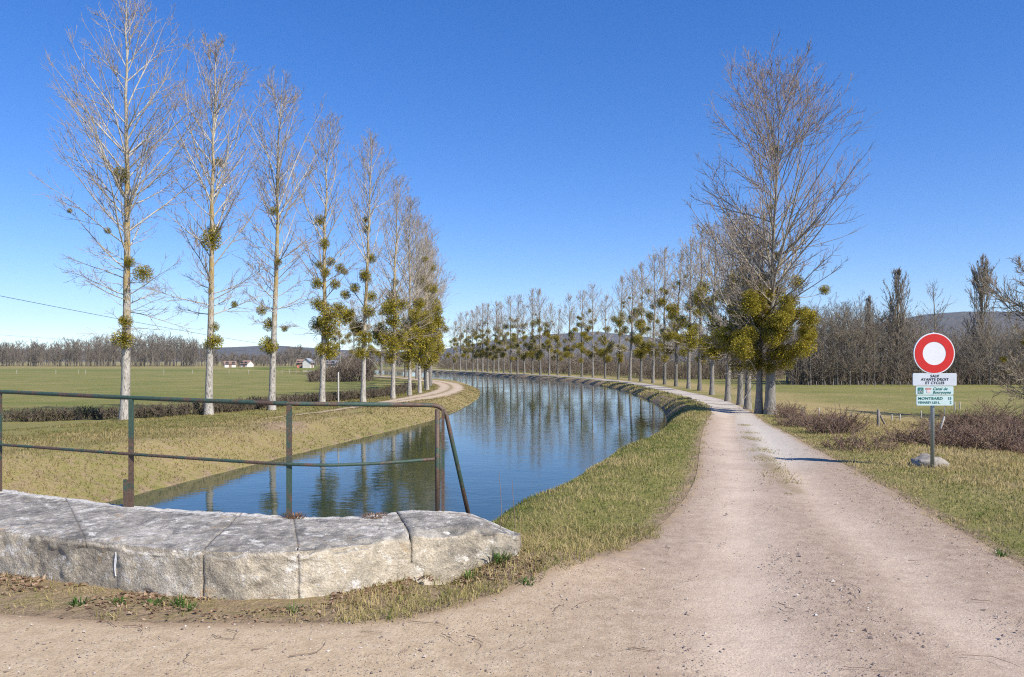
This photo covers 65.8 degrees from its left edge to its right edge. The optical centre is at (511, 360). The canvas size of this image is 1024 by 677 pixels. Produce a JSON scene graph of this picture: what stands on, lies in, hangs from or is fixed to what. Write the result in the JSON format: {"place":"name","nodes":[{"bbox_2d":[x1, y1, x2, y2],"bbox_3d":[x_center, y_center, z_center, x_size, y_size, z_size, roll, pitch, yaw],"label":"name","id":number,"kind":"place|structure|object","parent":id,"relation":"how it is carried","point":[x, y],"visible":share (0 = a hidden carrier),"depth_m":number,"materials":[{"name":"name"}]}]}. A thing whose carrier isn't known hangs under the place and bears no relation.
{"place":"outdoors","nodes":[
{"label":"outdoors","id":0,"kind":"place"},
{"bbox_2d":[0,345,480,361],"bbox_3d":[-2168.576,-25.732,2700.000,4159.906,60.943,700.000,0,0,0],"label":"hills","id":1,"kind":"structure","parent":0,"point":[250,350],"depth_m":2489.21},
{"bbox_2d":[2,384,479,501],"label":"bank grass","id":2,"kind":"structure","parent":0,"point":[125,430],"depth_m":22.76,"materials":[{"name":"plant"}]},
{"bbox_2d":[263,373,464,418],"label":"gravel path","id":3,"kind":"structure","parent":0,"point":[445,388],"depth_m":52.64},
{"bbox_2d":[106,370,666,521],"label":"water","id":4,"kind":"structure","parent":0,"point":[528,436],"depth_m":21.17,"materials":[{"name":"blue liquid"}]},
{"bbox_2d":[0,370,1023,676],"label":"dirt road","id":5,"kind":"structure","parent":0,"point":[942,614],"depth_m":5.38,"materials":[{"name":"gravel"}]},
{"bbox_2d":[0,362,1023,624],"bbox_3d":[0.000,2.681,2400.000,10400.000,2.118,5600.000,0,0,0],"label":"ground","id":6,"kind":"structure","parent":0,"point":[864,400],"depth_m":18.21,"materials":[{"name":"plant"}]},
{"bbox_2d":[29,0,242,419],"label":"poplar tree","id":7,"kind":"object","parent":6,"relation":"on","point":[125,337],"visible":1,"depth_m":28.15,"materials":[{"name":"grey plant"}]},
{"bbox_2d":[0,331,320,366],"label":"distant wood","id":8,"kind":"object","parent":6,"relation":"on","point":[107,352],"visible":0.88,"depth_m":362.28,"materials":[{"name":"plant"}]},
{"bbox_2d":[2,382,416,421],"bbox_3d":[-10.371,1.887,45.733,7.445,0.879,36.356,0,0,17],"label":"hedge","id":9,"kind":"object","parent":6,"relation":"on","point":[143,412],"visible":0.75,"depth_m":30.12,"materials":[{"name":"plant"}]},
{"bbox_2d":[145,26,286,414],"bbox_3d":[-11.107,-5.152,30.096,4.848,14.744,4.737,0,0,-18],"label":"poplar tree","id":10,"kind":"object","parent":6,"relation":"on","point":[212,235],"visible":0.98,"depth_m":29.68,"materials":[{"name":"grey plant"}]},
{"bbox_2d":[0,489,520,599],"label":"stone parapet","id":11,"kind":"structure","parent":6,"relation":"on","point":[217,555],"depth_m":6.24,"materials":[{"name":"stone"}]},
{"bbox_2d":[0,390,469,517],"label":"rusty railing","id":12,"kind":"object","parent":11,"relation":"attached to","point":[128,492],"visible":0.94,"depth_m":7.19,"materials":[{"name":"metal"}]},
{"bbox_2d":[0,554,541,628],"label":"leaf litter","id":13,"kind":"object","parent":6,"relation":"on","point":[150,596],"visible":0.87,"depth_m":5.84,"materials":[{"name":"brown plant"}]},
{"bbox_2d":[214,64,337,410],"bbox_3d":[-9.699,-4.949,32.508,4.831,14.355,4.581,0,0,0],"label":"poplar tree","id":14,"kind":"object","parent":6,"relation":"on","point":[271,344],"visible":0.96,"depth_m":32.73,"materials":[{"name":"grey plant"}]},
{"bbox_2d":[267,106,376,401],"bbox_3d":[-9.046,-4.874,37.991,5.369,14.252,4.571,0,0,0],"label":"poplar tree","id":15,"kind":"object","parent":6,"relation":"on","point":[323,323],"visible":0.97,"depth_m":37.67,"materials":[{"name":"grey plant"}]},
{"bbox_2d":[330,304,349,364],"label":"poplar tree","id":16,"kind":"object","parent":6,"relation":"on","point":[340,335],"visible":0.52,"depth_m":139.79,"materials":[{"name":"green plant"}]},
{"bbox_2d":[306,351,380,381],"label":"thicket","id":17,"kind":"object","parent":6,"relation":"on","point":[345,374],"visible":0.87,"depth_m":94.21,"materials":[{"name":"plant"}]},
{"bbox_2d":[345,298,361,357],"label":"poplar tree","id":18,"kind":"object","parent":6,"relation":"on","point":[350,339],"visible":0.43,"depth_m":131.90,"materials":[{"name":"green plant"}]},
{"bbox_2d":[328,127,402,401],"bbox_3d":[-7.294,-4.643,40.015,4.025,13.816,4.578,0,0,0],"label":"poplar tree","id":19,"kind":"object","parent":6,"relation":"on","point":[362,331],"visible":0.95,"depth_m":39.66,"materials":[{"name":"grey plant"}]},
{"bbox_2d":[370,285,391,375],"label":"poplar tree","id":20,"kind":"object","parent":6,"relation":"on","point":[379,354],"visible":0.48,"depth_m":117.15,"materials":[{"name":"grey plant"}]},
{"bbox_2d":[355,174,433,398],"bbox_3d":[-6.750,-4.138,44.110,4.761,12.864,4.419,0,0,0],"label":"poplar tree","id":21,"kind":"object","parent":6,"relation":"on","point":[392,305],"visible":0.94,"depth_m":43.92,"materials":[{"name":"grey plant"}]},
{"bbox_2d":[373,195,444,395],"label":"poplar tree","id":22,"kind":"object","parent":6,"relation":"on","point":[407,358],"visible":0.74,"depth_m":48.78,"materials":[{"name":"grey plant"}]},
{"bbox_2d":[385,212,447,393],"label":"poplar tree","id":23,"kind":"object","parent":6,"relation":"on","point":[423,345],"visible":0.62,"depth_m":53.23,"materials":[{"name":"grey plant"}]},
{"bbox_2d":[405,238,445,388],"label":"poplar tree","id":24,"kind":"object","parent":6,"relation":"on","point":[435,277],"visible":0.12,"depth_m":63.80,"materials":[{"name":"grey plant"}]},
{"bbox_2d":[410,237,449,385],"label":"poplar tree","id":25,"kind":"object","parent":6,"relation":"on","point":[430,379],"visible":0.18,"depth_m":69.54,"materials":[{"name":"grey plant"}]},
{"bbox_2d":[404,221,460,389],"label":"poplar tree","id":26,"kind":"object","parent":6,"relation":"on","point":[436,352],"visible":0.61,"depth_m":60.42,"materials":[{"name":"green plant"}]},
{"bbox_2d":[411,248,456,383],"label":"poplar tree","id":27,"kind":"object","parent":6,"relation":"on","point":[445,328],"visible":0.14,"depth_m":76.51,"materials":[{"name":"grey plant"}]},
{"bbox_2d":[446,320,458,370],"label":"poplar tree","id":28,"kind":"object","parent":6,"relation":"on","point":[449,354],"visible":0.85,"depth_m":182.50,"materials":[{"name":"grey plant"}]},
{"bbox_2d":[452,312,465,370],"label":"poplar tree","id":29,"kind":"object","parent":6,"relation":"on","point":[454,339],"visible":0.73,"depth_m":176.46,"materials":[{"name":"grey plant"}]},
{"bbox_2d":[458,310,471,370],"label":"poplar tree","id":30,"kind":"object","parent":6,"relation":"on","point":[466,350],"visible":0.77,"depth_m":171.27,"materials":[{"name":"grey plant"}]},
{"bbox_2d":[465,310,480,371],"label":"poplar tree","id":31,"kind":"object","parent":6,"relation":"on","point":[470,341],"visible":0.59,"depth_m":165.81,"materials":[{"name":"grey plant"}]},
{"bbox_2d":[467,306,485,371],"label":"poplar tree","id":32,"kind":"object","parent":6,"relation":"on","point":[474,353],"visible":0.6,"depth_m":162.00,"materials":[{"name":"grey plant"}]},
{"bbox_2d":[472,300,492,371],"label":"poplar tree","id":33,"kind":"object","parent":6,"relation":"on","point":[480,330],"visible":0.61,"depth_m":158.21,"materials":[{"name":"grey plant"}]},
{"bbox_2d":[478,302,494,371],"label":"poplar tree","id":34,"kind":"object","parent":6,"relation":"on","point":[486,341],"visible":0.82,"depth_m":154.59,"materials":[{"name":"grey plant"}]},
{"bbox_2d":[482,300,508,372],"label":"poplar tree","id":35,"kind":"object","parent":6,"relation":"on","point":[492,352],"visible":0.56,"depth_m":151.15,"materials":[{"name":"grey plant"}]},
{"bbox_2d":[490,316,505,372],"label":"poplar tree","id":36,"kind":"object","parent":6,"relation":"on","point":[496,340],"visible":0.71,"depth_m":148.00,"materials":[{"name":"grey plant"}]},
{"bbox_2d":[327,349,671,367],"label":"distant wood","id":37,"kind":"object","parent":6,"relation":"on","point":[398,361],"visible":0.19,"depth_m":282.86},
{"bbox_2d":[495,303,509,372],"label":"poplar tree","id":38,"kind":"object","parent":6,"relation":"on","point":[502,354],"visible":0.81,"depth_m":144.87,"materials":[{"name":"grey plant"}]},
{"bbox_2d":[497,295,520,372],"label":"poplar tree","id":39,"kind":"object","parent":6,"relation":"on","point":[510,325],"visible":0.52,"depth_m":141.31,"materials":[{"name":"grey plant"}]},
{"bbox_2d":[503,294,527,373],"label":"poplar tree","id":40,"kind":"object","parent":6,"relation":"on","point":[512,335],"visible":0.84,"depth_m":137.89,"materials":[{"name":"grey plant"}]},
{"bbox_2d":[511,302,533,373],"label":"poplar tree","id":41,"kind":"object","parent":6,"relation":"on","point":[522,355],"visible":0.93,"depth_m":134.29,"materials":[{"name":"grey plant"}]},
{"bbox_2d":[520,288,543,373],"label":"poplar tree","id":42,"kind":"object","parent":6,"relation":"on","point":[531,353],"visible":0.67,"depth_m":130.48,"materials":[{"name":"grey plant"}]},
{"bbox_2d":[507,511,560,554],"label":"dead stems","id":43,"kind":"object","parent":6,"relation":"on","point":[529,543],"visible":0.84,"depth_m":6.74,"materials":[{"name":"beige plant"}]},
{"bbox_2d":[527,287,553,374],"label":"poplar tree","id":44,"kind":"object","parent":6,"relation":"on","point":[540,347],"visible":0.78,"depth_m":127.24,"materials":[{"name":"grey plant"}]},
{"bbox_2d":[435,346,657,376],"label":"undergrowth","id":45,"kind":"object","parent":6,"relation":"on","point":[611,367],"visible":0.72,"depth_m":147.92,"materials":[{"name":"plant"}]},
{"bbox_2d":[539,302,562,374],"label":"poplar tree","id":46,"kind":"object","parent":6,"relation":"on","point":[547,331],"visible":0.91,"depth_m":123.78,"materials":[{"name":"grey plant"}]},
{"bbox_2d":[548,307,567,375],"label":"poplar tree","id":47,"kind":"object","parent":6,"relation":"on","point":[557,347],"visible":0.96,"depth_m":120.12,"materials":[{"name":"grey plant"}]},
{"bbox_2d":[558,295,579,375],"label":"poplar tree","id":48,"kind":"object","parent":6,"relation":"on","point":[568,350],"visible":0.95,"depth_m":115.52,"materials":[{"name":"grey plant"}]},
{"bbox_2d":[567,290,593,376],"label":"poplar tree","id":49,"kind":"object","parent":6,"relation":"on","point":[580,344],"visible":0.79,"depth_m":110.96,"materials":[{"name":"grey plant"}]},
{"bbox_2d":[579,281,605,377],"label":"poplar tree","id":50,"kind":"object","parent":6,"relation":"on","point":[591,354],"visible":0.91,"depth_m":106.70,"materials":[{"name":"grey plant"}]},
{"bbox_2d":[591,294,616,377],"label":"poplar tree","id":51,"kind":"object","parent":6,"relation":"on","point":[605,356],"visible":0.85,"depth_m":101.66,"materials":[{"name":"grey plant"}]},
{"bbox_2d":[606,275,631,378],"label":"poplar tree","id":52,"kind":"object","parent":6,"relation":"on","point":[619,355],"visible":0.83,"depth_m":95.37,"materials":[{"name":"grey plant"}]},
{"bbox_2d":[615,268,647,380],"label":"poplar tree","id":53,"kind":"object","parent":6,"relation":"on","point":[629,318],"visible":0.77,"depth_m":89.71,"materials":[{"name":"grey plant"}]},
{"bbox_2d":[621,261,661,381],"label":"poplar tree","id":54,"kind":"object","parent":6,"relation":"on","point":[637,353],"visible":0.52,"depth_m":84.70,"materials":[{"name":"grey plant"}]},
{"bbox_2d":[631,250,676,382],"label":"poplar tree","id":55,"kind":"object","parent":6,"relation":"on","point":[646,347],"visible":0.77,"depth_m":79.56,"materials":[{"name":"grey plant"}]},
{"bbox_2d":[601,381,711,419],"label":"bank grass","id":56,"kind":"structure","parent":6,"relation":"on","point":[640,393],"depth_m":50.92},
{"bbox_2d":[641,245,681,384],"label":"poplar tree","id":57,"kind":"object","parent":6,"relation":"on","point":[661,301],"visible":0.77,"depth_m":74.45,"materials":[{"name":"grey plant"}]},
{"bbox_2d":[659,244,698,385],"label":"poplar tree","id":58,"kind":"object","parent":6,"relation":"on","point":[669,336],"visible":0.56,"depth_m":69.37,"materials":[{"name":"grey plant"}]},
{"bbox_2d":[665,236,708,388],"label":"poplar tree","id":59,"kind":"object","parent":6,"relation":"on","point":[675,309],"visible":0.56,"depth_m":63.95,"materials":[{"name":"grey plant"}]},
{"bbox_2d":[670,222,724,390],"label":"poplar tree","id":60,"kind":"object","parent":6,"relation":"on","point":[691,341],"visible":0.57,"depth_m":59.35,"materials":[{"name":"grey plant"}]},
{"bbox_2d":[684,224,731,394],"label":"poplar tree","id":61,"kind":"object","parent":6,"relation":"on","point":[702,342],"visible":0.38,"depth_m":50.61,"materials":[{"name":"grey plant"}]},
{"bbox_2d":[696,213,766,401],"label":"poplar tree","id":62,"kind":"object","parent":6,"relation":"on","point":[713,354],"visible":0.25,"depth_m":40.87,"materials":[{"name":"grey plant"}]},
{"bbox_2d":[708,216,777,409],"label":"poplar tree","id":63,"kind":"object","parent":6,"relation":"on","point":[747,403],"visible":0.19,"depth_m":33.42,"materials":[{"name":"grey plant"}]},
{"bbox_2d":[691,192,796,404],"bbox_3d":[10.517,-2.773,36.546,4.681,10.034,4.686,0,0,0],"label":"poplar tree","id":64,"kind":"object","parent":6,"relation":"on","point":[740,397],"visible":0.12,"depth_m":36.73,"materials":[{"name":"grey plant"}]},
{"bbox_2d":[710,217,810,414],"bbox_3d":[9.465,-1.687,30.800,3.421,7.824,3.695,0,0,-21],"label":"poplar tree","id":65,"kind":"object","parent":6,"relation":"on","point":[730,327],"visible":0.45,"depth_m":30.55,"materials":[{"name":"grey plant"}]},
{"bbox_2d":[682,30,876,414],"bbox_3d":[10.443,-5.057,30.255,6.918,14.600,8.290,0,0,-38],"label":"poplar tree","id":66,"kind":"object","parent":6,"relation":"on","point":[806,330],"visible":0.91,"depth_m":29.77,"materials":[{"name":"grey plant"}]},
{"bbox_2d":[764,401,806,417],"bbox_3d":[9.957,1.744,28.661,1.491,0.692,2.177,0,0,0],"label":"dry shrub","id":67,"kind":"object","parent":6,"relation":"on","point":[785,410],"visible":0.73,"depth_m":28.50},
{"bbox_2d":[773,407,849,426],"bbox_3d":[9.030,1.706,23.945,2.339,0.643,2.430,0,0,-44],"label":"dry shrub","id":68,"kind":"object","parent":6,"relation":"on","point":[785,422],"visible":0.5,"depth_m":23.83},
{"bbox_2d":[795,322,833,384],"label":"woodland tree","id":69,"kind":"object","parent":6,"relation":"on","point":[822,340],"visible":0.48,"depth_m":76.93,"materials":[{"name":"brown plant"}]},
{"bbox_2d":[797,304,838,384],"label":"woodland tree","id":70,"kind":"object","parent":6,"relation":"on","point":[817,353],"visible":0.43,"depth_m":77.85,"materials":[{"name":"brown plant"}]},
{"bbox_2d":[794,309,854,384],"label":"woodland tree","id":71,"kind":"object","parent":6,"relation":"on","point":[824,337],"visible":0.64,"depth_m":77.19,"materials":[{"name":"brown plant"}]},
{"bbox_2d":[632,345,1023,384],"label":"undergrowth","id":72,"kind":"object","parent":6,"relation":"on","point":[722,372],"visible":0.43,"depth_m":79.48,"materials":[{"name":"plant"}]},
{"bbox_2d":[814,314,852,383],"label":"woodland tree","id":73,"kind":"object","parent":6,"relation":"on","point":[829,345],"visible":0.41,"depth_m":78.95,"materials":[{"name":"brown plant"}]},
{"bbox_2d":[800,404,875,434],"bbox_3d":[8.529,1.530,20.847,1.935,0.836,1.830,0,0,0],"label":"dry shrub","id":74,"kind":"object","parent":6,"relation":"on","point":[841,425],"visible":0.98,"depth_m":20.64,"materials":[{"name":"plant"}]},
{"bbox_2d":[815,308,862,384],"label":"woodland tree","id":75,"kind":"object","parent":6,"relation":"on","point":[837,323],"visible":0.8,"depth_m":77.49,"materials":[{"name":"brown plant"}]},
{"bbox_2d":[815,302,872,383],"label":"woodland tree","id":76,"kind":"object","parent":6,"relation":"on","point":[844,333],"visible":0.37,"depth_m":80.42,"materials":[{"name":"brown plant"}]},
{"bbox_2d":[820,307,870,384],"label":"woodland tree","id":77,"kind":"object","parent":6,"relation":"on","point":[838,336],"visible":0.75,"depth_m":77.45,"materials":[{"name":"brown plant"}]},
{"bbox_2d":[819,305,877,384],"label":"woodland tree","id":78,"kind":"object","parent":6,"relation":"on","point":[849,345],"visible":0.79,"depth_m":76.99,"materials":[{"name":"brown plant"}]},
{"bbox_2d":[817,427,901,452],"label":"dry weeds","id":79,"kind":"object","parent":6,"relation":"on","point":[855,443],"visible":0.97,"depth_m":15.92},
{"bbox_2d":[832,304,888,384],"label":"woodland tree","id":80,"kind":"object","parent":6,"relation":"on","point":[869,360],"visible":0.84,"depth_m":76.99,"materials":[{"name":"brown plant"}]},
{"bbox_2d":[844,317,888,384],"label":"woodland tree","id":81,"kind":"object","parent":6,"relation":"on","point":[874,348],"visible":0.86,"depth_m":77.06,"materials":[{"name":"brown plant"}]},
{"bbox_2d":[863,295,875,378],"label":"lombardy poplar","id":82,"kind":"object","parent":6,"relation":"on","point":[869,301],"visible":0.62,"depth_m":79.85,"materials":[{"name":"brown plant"}]},
{"bbox_2d":[846,313,898,384],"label":"woodland tree","id":83,"kind":"object","parent":6,"relation":"on","point":[874,353],"visible":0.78,"depth_m":77.06,"materials":[{"name":"brown plant"}]},
{"bbox_2d":[856,306,915,383],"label":"woodland tree","id":84,"kind":"object","parent":6,"relation":"on","point":[882,319],"visible":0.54,"depth_m":79.77,"materials":[{"name":"brown plant"}]},
{"bbox_2d":[864,317,912,379],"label":"woodland tree","id":85,"kind":"object","parent":6,"relation":"on","point":[885,343],"visible":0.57,"depth_m":79.64,"materials":[{"name":"brown plant"}]},
{"bbox_2d":[872,310,915,383],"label":"woodland tree","id":86,"kind":"object","parent":6,"relation":"on","point":[897,345],"visible":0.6,"depth_m":79.45,"materials":[{"name":"brown plant"}]},
{"bbox_2d":[878,267,913,383],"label":"lombardy poplar","id":87,"kind":"object","parent":6,"relation":"on","point":[898,299],"visible":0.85,"depth_m":79.80,"materials":[{"name":"grey plant"}]},
{"bbox_2d":[883,329,920,384],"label":"woodland tree","id":88,"kind":"object","parent":6,"relation":"on","point":[898,346],"visible":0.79,"depth_m":78.17,"materials":[{"name":"brown plant"}]},
{"bbox_2d":[901,322,952,372],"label":"woodland tree","id":89,"kind":"object","parent":6,"relation":"on","point":[913,348],"visible":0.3,"depth_m":77.28,"materials":[{"name":"brown plant"}]},
{"bbox_2d":[911,453,948,466],"bbox_3d":[7.009,1.751,13.316,0.543,0.355,0.484,0,0,0],"label":"boulder","id":90,"kind":"object","parent":6,"relation":"on","point":[923,459],"visible":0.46,"depth_m":13.17,"materials":[{"name":"grey stone"}]},
{"bbox_2d":[912,332,956,467],"bbox_3d":[6.895,0.744,12.942,0.713,2.429,0.098,0,0,0],"label":"no entry sign","id":91,"kind":"object","parent":6,"relation":"on","point":[933,354],"visible":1,"depth_m":12.90,"materials":[{"name":"metal"}]},
{"bbox_2d":[915,280,954,334],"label":"bare tree","id":92,"kind":"object","parent":6,"relation":"on","point":[943,309],"visible":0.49,"depth_m":96.06,"materials":[{"name":"grey plant"}]},
{"bbox_2d":[878,410,1023,455],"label":"bramble bush","id":93,"kind":"object","parent":6,"relation":"on","point":[980,439],"visible":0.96,"depth_m":17.01,"materials":[{"name":"plant"}]},
{"bbox_2d":[909,391,1023,434],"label":"bramble bush","id":94,"kind":"object","parent":6,"relation":"on","point":[982,417],"visible":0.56,"depth_m":23.25,"materials":[{"name":"plant"}]},
{"bbox_2d":[956,326,994,383],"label":"woodland tree","id":95,"kind":"object","parent":6,"relation":"on","point":[972,353],"visible":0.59,"depth_m":79.47,"materials":[{"name":"brown plant"}]},
{"bbox_2d":[963,334,992,384],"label":"woodland tree","id":96,"kind":"object","parent":6,"relation":"on","point":[977,357],"visible":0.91,"depth_m":77.39,"materials":[{"name":"brown plant"}]},
{"bbox_2d":[962,253,999,383],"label":"lombardy poplar","id":97,"kind":"object","parent":6,"relation":"on","point":[976,276],"visible":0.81,"depth_m":79.73,"materials":[{"name":"grey plant"}]},
{"bbox_2d":[960,312,1006,384],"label":"woodland tree","id":98,"kind":"object","parent":6,"relation":"on","point":[995,340],"visible":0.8,"depth_m":77.00,"materials":[{"name":"brown plant"}]},
{"bbox_2d":[958,408,1023,444],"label":"bramble bush","id":99,"kind":"object","parent":6,"relation":"on","point":[1017,432],"visible":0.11,"depth_m":18.96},
{"bbox_2d":[965,255,1023,401],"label":"bare tree","id":100,"kind":"object","parent":6,"relation":"on","point":[1008,368],"visible":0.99,"depth_m":31.48,"materials":[{"name":"grey plant"}]},
{"bbox_2d":[975,326,1020,384],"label":"woodland tree","id":101,"kind":"object","parent":6,"relation":"on","point":[1008,343],"visible":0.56,"depth_m":78.64,"materials":[{"name":"brown plant"}]},
{"bbox_2d":[0,0,1023,350],"label":"sky","id":102,"kind":"structure","parent":0,"point":[549,145],"materials":[{"name":"blue"}]},
{"bbox_2d":[440,332,672,361],"bbox_3d":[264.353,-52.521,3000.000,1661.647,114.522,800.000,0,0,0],"label":"hills","id":103,"kind":"structure","parent":0,"point":[566,335],"depth_m":2768.14,"materials":[{"name":"plant"}]},
{"bbox_2d":[492,406,713,565],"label":"verge grass","id":104,"kind":"structure","parent":0,"point":[674,422],"depth_m":11.17,"materials":[{"name":"plant"}]},
{"bbox_2d":[737,424,808,494],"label":"verge grass","id":105,"kind":"structure","parent":0,"point":[763,449],"depth_m":13.48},
{"bbox_2d":[611,311,1023,361],"bbox_3d":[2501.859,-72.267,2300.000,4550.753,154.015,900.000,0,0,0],"label":"hills","id":106,"kind":"structure","parent":0,"point":[953,317],"depth_m":2071.47,"materials":[{"name":"plant"}]},
{"bbox_2d":[756,414,1023,562],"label":"verge grass","id":107,"kind":"structure","parent":0,"point":[995,457],"depth_m":12.96,"materials":[{"name":"plant"}]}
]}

